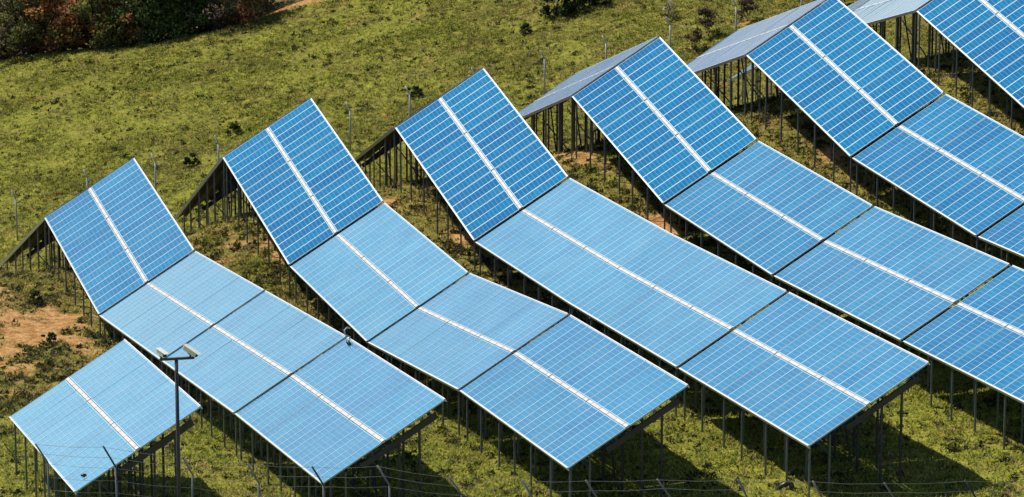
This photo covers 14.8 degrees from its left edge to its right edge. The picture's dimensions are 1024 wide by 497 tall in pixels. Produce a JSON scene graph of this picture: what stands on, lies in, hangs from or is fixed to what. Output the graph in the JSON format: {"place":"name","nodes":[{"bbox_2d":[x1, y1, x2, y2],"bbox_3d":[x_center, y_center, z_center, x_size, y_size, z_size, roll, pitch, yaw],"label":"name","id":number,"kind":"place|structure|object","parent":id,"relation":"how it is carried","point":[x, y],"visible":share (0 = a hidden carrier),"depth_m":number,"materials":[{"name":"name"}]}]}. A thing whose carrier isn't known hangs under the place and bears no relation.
{"place":"outdoors","nodes":[
{"label":"outdoors","id":0,"kind":"place"},
{"bbox_2d":[0,0,1023,496],"bbox_3d":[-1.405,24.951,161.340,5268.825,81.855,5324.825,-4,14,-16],"label":"ground","id":1,"kind":"structure","parent":0,"point":[30,328],"depth_m":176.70,"materials":[{"name":"green plant"}]},
{"bbox_2d":[0,5,21,58],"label":"scrub tree","id":2,"kind":"object","parent":1,"relation":"on","point":[6,45],"visible":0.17,"depth_m":206.44,"materials":[{"name":"green plant"}]},
{"bbox_2d":[0,0,25,59],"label":"scrub tree","id":3,"kind":"object","parent":1,"relation":"on","point":[2,32],"visible":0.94,"depth_m":203.88,"materials":[{"name":"green plant"}]},
{"bbox_2d":[0,0,59,57],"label":"scrub tree","id":4,"kind":"object","parent":1,"relation":"on","point":[14,13],"visible":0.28,"depth_m":205.34,"materials":[{"name":"green plant"}]},
{"bbox_2d":[14,46,45,54],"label":"scrub tree","id":5,"kind":"object","parent":1,"relation":"on","point":[26,52],"visible":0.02,"depth_m":209.62,"materials":[{"name":"green plant"}]},
{"bbox_2d":[0,0,66,58],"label":"scrub tree","id":6,"kind":"object","parent":1,"relation":"on","point":[22,31],"visible":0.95,"depth_m":203.35,"materials":[{"name":"green plant"}]},
{"bbox_2d":[29,289,43,304],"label":"shrub","id":7,"kind":"object","parent":1,"relation":"on","point":[36,293],"visible":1,"depth_m":142.35,"materials":[{"name":"green plant"}]},
{"bbox_2d":[4,1,83,53],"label":"scrub tree","id":8,"kind":"object","parent":1,"relation":"on","point":[37,23],"visible":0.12,"depth_m":206.64,"materials":[{"name":"green plant"}]},
{"bbox_2d":[41,332,56,342],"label":"shrub","id":9,"kind":"object","parent":1,"relation":"on","point":[53,335],"visible":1,"depth_m":136.91,"materials":[{"name":"green plant"}]},
{"bbox_2d":[24,0,78,52],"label":"scrub tree","id":10,"kind":"object","parent":1,"relation":"on","point":[40,39],"visible":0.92,"depth_m":203.01,"materials":[{"name":"green plant"}]},
{"bbox_2d":[15,0,88,50],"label":"scrub tree","id":11,"kind":"object","parent":1,"relation":"on","point":[26,7],"visible":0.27,"depth_m":204.82,"materials":[{"name":"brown plant"}]},
{"bbox_2d":[0,158,133,270],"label":"solar table","id":12,"kind":"object","parent":1,"relation":"on","point":[35,236],"visible":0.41,"depth_m":153.78,"materials":[{"name":"grey metal"}]},
{"bbox_2d":[45,0,96,51],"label":"scrub tree","id":13,"kind":"object","parent":1,"relation":"on","point":[68,5],"visible":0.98,"depth_m":202.63,"materials":[{"name":"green plant"}]},
{"bbox_2d":[57,2,119,47],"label":"scrub tree","id":14,"kind":"object","parent":1,"relation":"on","point":[90,26],"visible":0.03,"depth_m":205.69,"materials":[{"name":"green plant"}]},
{"bbox_2d":[65,0,134,50],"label":"scrub tree","id":15,"kind":"object","parent":1,"relation":"on","point":[84,7],"visible":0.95,"depth_m":201.89,"materials":[{"name":"green plant"}]},
{"bbox_2d":[9,339,202,496],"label":"solar table","id":16,"kind":"object","parent":1,"relation":"on","point":[126,387],"visible":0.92,"depth_m":108.53,"materials":[{"name":"blue glass"}]},
{"bbox_2d":[87,0,143,47],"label":"scrub tree","id":17,"kind":"object","parent":1,"relation":"on","point":[101,5],"visible":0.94,"depth_m":202.09,"materials":[{"name":"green plant"}]},
{"bbox_2d":[45,158,194,335],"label":"solar table","id":18,"kind":"object","parent":1,"relation":"on","point":[150,235],"visible":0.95,"depth_m":142.17,"materials":[{"name":"blue glass"}]},
{"bbox_2d":[80,0,164,46],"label":"scrub tree","id":19,"kind":"object","parent":1,"relation":"on","point":[105,30],"visible":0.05,"depth_m":205.14,"materials":[{"name":"green plant"}]},
{"bbox_2d":[99,0,156,47],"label":"scrub tree","id":20,"kind":"object","parent":1,"relation":"on","point":[135,11],"visible":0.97,"depth_m":201.77,"materials":[{"name":"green plant"}]},
{"bbox_2d":[108,0,191,45],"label":"scrub tree","id":21,"kind":"object","parent":1,"relation":"on","point":[120,11],"visible":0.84,"depth_m":201.82,"materials":[{"name":"green plant"}]},
{"bbox_2d":[102,0,224,46],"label":"scrub tree","id":22,"kind":"object","parent":1,"relation":"on","point":[170,15],"visible":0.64,"depth_m":202.13,"materials":[{"name":"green plant"}]},
{"bbox_2d":[156,344,200,496],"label":"camera pole","id":23,"kind":"object","parent":1,"relation":"on","point":[187,348],"visible":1,"depth_m":100.02,"materials":[{"name":"metal"}]},
{"bbox_2d":[100,251,264,388],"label":"solar table","id":24,"kind":"object","parent":1,"relation":"on","point":[186,300],"visible":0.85,"depth_m":131.71,"materials":[{"name":"blue glass"}]},
{"bbox_2d":[145,0,220,39],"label":"scrub tree","id":25,"kind":"object","parent":1,"relation":"on","point":[180,29],"visible":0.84,"depth_m":202.20,"materials":[{"name":"green plant"}]},
{"bbox_2d":[183,153,200,165],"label":"shrub","id":26,"kind":"object","parent":1,"relation":"on","point":[188,160],"visible":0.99,"depth_m":179.42,"materials":[{"name":"green plant"}]},
{"bbox_2d":[179,0,244,30],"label":"scrub tree","id":27,"kind":"object","parent":1,"relation":"on","point":[216,19],"visible":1,"depth_m":201.56,"materials":[{"name":"brown plant"}]},
{"bbox_2d":[162,0,265,33],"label":"scrub tree","id":28,"kind":"object","parent":1,"relation":"on","point":[210,25],"visible":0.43,"depth_m":203.99,"materials":[{"name":"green plant"}]},
{"bbox_2d":[225,122,241,133],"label":"shrub","id":29,"kind":"object","parent":1,"relation":"on","point":[235,126],"visible":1,"depth_m":182.79,"materials":[{"name":"green plant"}]},
{"bbox_2d":[173,98,309,231],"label":"solar table","id":30,"kind":"object","parent":1,"relation":"on","point":[213,182],"visible":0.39,"depth_m":154.03,"materials":[{"name":"grey metal"}]},
{"bbox_2d":[214,0,272,25],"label":"scrub tree","id":31,"kind":"object","parent":1,"relation":"on","point":[240,11],"visible":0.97,"depth_m":201.49,"materials":[{"name":"green plant"}]},
{"bbox_2d":[235,0,269,20],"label":"scrub tree","id":32,"kind":"object","parent":1,"relation":"on","point":[267,8],"visible":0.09,"depth_m":205.43,"materials":[{"name":"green plant"}]},
{"bbox_2d":[162,291,346,456],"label":"solar table","id":33,"kind":"object","parent":1,"relation":"on","point":[258,346],"visible":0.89,"depth_m":120.87,"materials":[{"name":"blue glass"}]},
{"bbox_2d":[224,0,284,21],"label":"scrub tree","id":34,"kind":"object","parent":1,"relation":"on","point":[278,3],"visible":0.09,"depth_m":209.75,"materials":[{"name":"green plant"}]},
{"bbox_2d":[236,0,285,16],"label":"scrub tree","id":35,"kind":"object","parent":1,"relation":"on","point":[260,14],"visible":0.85,"depth_m":202.80,"materials":[{"name":"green plant"}]},
{"bbox_2d":[223,98,383,295],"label":"solar table","id":36,"kind":"object","parent":1,"relation":"on","point":[336,181],"visible":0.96,"depth_m":143.22,"materials":[{"name":"blue glass"}]},
{"bbox_2d":[235,337,446,496],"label":"solar table","id":37,"kind":"object","parent":1,"relation":"on","point":[372,396],"visible":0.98,"depth_m":110.06,"materials":[{"name":"blue glass"}]},
{"bbox_2d":[344,327,350,345],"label":"gooseneck sensor","id":38,"kind":"object","parent":37,"relation":"attached to","point":[348,342],"visible":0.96,"depth_m":115.87,"materials":[{"name":"black plastic"}]},
{"bbox_2d":[290,203,468,360],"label":"solar table","id":39,"kind":"object","parent":1,"relation":"on","point":[351,288],"visible":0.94,"depth_m":133.03,"materials":[{"name":"blue glass"}]},
{"bbox_2d":[2,0,801,240],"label":"boundary fence","id":40,"kind":"object","parent":1,"relation":"on","point":[86,180],"visible":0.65,"depth_m":177.12,"materials":[{"name":"metal"}]},
{"bbox_2d":[407,85,422,97],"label":"shrub","id":41,"kind":"object","parent":1,"relation":"on","point":[417,90],"visible":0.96,"depth_m":183.39,"materials":[{"name":"green plant"}]},
{"bbox_2d":[354,68,482,188],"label":"solar table","id":42,"kind":"object","parent":1,"relation":"on","point":[389,140],"visible":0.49,"depth_m":152.62,"materials":[{"name":"grey metal"}]},
{"bbox_2d":[368,273,569,435],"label":"solar table","id":43,"kind":"object","parent":1,"relation":"on","point":[462,333],"visible":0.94,"depth_m":122.29,"materials":[{"name":"blue glass"}]},
{"bbox_2d":[395,68,568,269],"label":"solar table","id":44,"kind":"object","parent":1,"relation":"on","point":[523,164],"visible":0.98,"depth_m":142.36,"materials":[{"name":"blue glass"}]},
{"bbox_2d":[35,443,1007,496],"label":"perimeter fence","id":45,"kind":"object","parent":1,"relation":"on","point":[323,486],"visible":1,"depth_m":101.86,"materials":[{"name":"metal"}]},
{"bbox_2d":[471,75,572,164],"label":"solar table","id":46,"kind":"object","parent":1,"relation":"on","point":[543,123],"visible":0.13,"depth_m":158.99,"materials":[{"name":"grey metal"}]},
{"bbox_2d":[520,22,532,34],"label":"shrub","id":47,"kind":"object","parent":1,"relation":"on","point":[524,26],"visible":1,"depth_m":189.88,"materials":[{"name":"green plant"}]},
{"bbox_2d":[538,0,576,16],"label":"shrub","id":48,"kind":"object","parent":1,"relation":"on","point":[564,9],"visible":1,"depth_m":191.67,"materials":[{"name":"green plant"}]},
{"bbox_2d":[475,178,669,324],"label":"solar table","id":49,"kind":"object","parent":1,"relation":"on","point":[569,240],"visible":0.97,"depth_m":132.13,"materials":[{"name":"blue glass"}]},
{"bbox_2d":[460,315,689,496],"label":"solar table","id":50,"kind":"object","parent":1,"relation":"on","point":[558,416],"visible":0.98,"depth_m":111.43,"materials":[{"name":"blue glass"}]},
{"bbox_2d":[562,0,587,10],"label":"shrub","id":51,"kind":"object","parent":1,"relation":"on","point":[580,3],"visible":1,"depth_m":191.87,"materials":[{"name":"green plant"}]},
{"bbox_2d":[518,36,658,155],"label":"solar table","id":52,"kind":"object","parent":1,"relation":"on","point":[566,90],"visible":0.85,"depth_m":151.49,"materials":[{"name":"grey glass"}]},
{"bbox_2d":[582,0,611,5],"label":"shrub","id":53,"kind":"object","parent":1,"relation":"on","point":[594,2],"visible":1,"depth_m":192.59,"materials":[{"name":"green plant"}]},
{"bbox_2d":[577,31,735,146],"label":"solar table","id":54,"kind":"object","parent":1,"relation":"on","point":[594,130],"visible":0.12,"depth_m":158.41,"materials":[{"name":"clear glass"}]},
{"bbox_2d":[572,37,756,229],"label":"solar table","id":55,"kind":"object","parent":1,"relation":"on","point":[713,132],"visible":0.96,"depth_m":142.30,"materials":[{"name":"blue glass"}]},
{"bbox_2d":[662,1,678,17],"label":"shrub","id":56,"kind":"object","parent":1,"relation":"on","point":[669,6],"visible":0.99,"depth_m":187.95,"materials":[{"name":"green plant"}]},
{"bbox_2d":[568,233,787,416],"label":"solar table","id":57,"kind":"object","parent":1,"relation":"on","point":[674,301],"visible":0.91,"depth_m":121.63,"materials":[{"name":"blue glass"}]},
{"bbox_2d":[682,27,708,51],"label":"shrub","id":58,"kind":"object","parent":1,"relation":"on","point":[697,38],"visible":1,"depth_m":182.00,"materials":[{"name":"green plant"}]},
{"bbox_2d":[694,5,721,36],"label":"shrub","id":59,"kind":"object","parent":1,"relation":"on","point":[707,13],"visible":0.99,"depth_m":183.75,"materials":[{"name":"green plant"}]},
{"bbox_2d":[737,0,759,20],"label":"shrub","id":60,"kind":"object","parent":1,"relation":"on","point":[743,3],"visible":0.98,"depth_m":184.80,"materials":[{"name":"green plant"}]},
{"bbox_2d":[687,0,825,117],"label":"solar table","id":61,"kind":"object","parent":1,"relation":"on","point":[739,44],"visible":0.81,"depth_m":151.16,"materials":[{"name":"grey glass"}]},
{"bbox_2d":[665,141,872,292],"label":"solar table","id":62,"kind":"object","parent":1,"relation":"on","point":[743,203],"visible":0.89,"depth_m":132.14,"materials":[{"name":"blue glass"}]},
{"bbox_2d":[776,480,795,490],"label":"bent pipe","id":63,"kind":"object","parent":1,"relation":"on","point":[786,483],"visible":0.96,"depth_m":108.14,"materials":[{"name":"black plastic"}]},
{"bbox_2d":[727,0,876,105],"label":"solar table","id":64,"kind":"object","parent":1,"relation":"on","point":[855,6],"visible":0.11,"depth_m":165.18,"materials":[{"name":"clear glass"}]},
{"bbox_2d":[679,292,929,496],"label":"solar table","id":65,"kind":"object","parent":1,"relation":"on","point":[806,373],"visible":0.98,"depth_m":110.67,"materials":[{"name":"blue glass"}]},
{"bbox_2d":[746,0,943,191],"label":"solar table","id":66,"kind":"object","parent":1,"relation":"on","point":[826,97],"visible":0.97,"depth_m":141.67,"materials":[{"name":"blue glass"}]},
{"bbox_2d":[774,206,1010,386],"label":"solar table","id":67,"kind":"object","parent":1,"relation":"on","point":[898,279],"visible":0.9,"depth_m":121.61,"materials":[{"name":"blue glass"}]},
{"bbox_2d":[853,0,965,68],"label":"solar table","id":68,"kind":"object","parent":1,"relation":"on","point":[870,12],"visible":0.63,"depth_m":151.65,"materials":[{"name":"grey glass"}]},
{"bbox_2d":[852,94,1023,255],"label":"solar table","id":69,"kind":"object","parent":1,"relation":"on","point":[941,155],"visible":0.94,"depth_m":132.09,"materials":[{"name":"blue glass"}]},
{"bbox_2d":[903,265,1023,449],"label":"solar table","id":70,"kind":"object","parent":1,"relation":"on","point":[977,335],"visible":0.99,"depth_m":113.80,"materials":[{"name":"blue glass"}]},
{"bbox_2d":[916,0,1023,129],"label":"solar table","id":71,"kind":"object","parent":1,"relation":"on","point":[983,38],"visible":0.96,"depth_m":143.37,"materials":[{"name":"blue glass"}]},
{"bbox_2d":[978,206,1023,284],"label":"solar table","id":72,"kind":"object","parent":1,"relation":"on","point":[1006,234],"visible":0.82,"depth_m":125.33,"materials":[{"name":"blue glass"}]}
]}

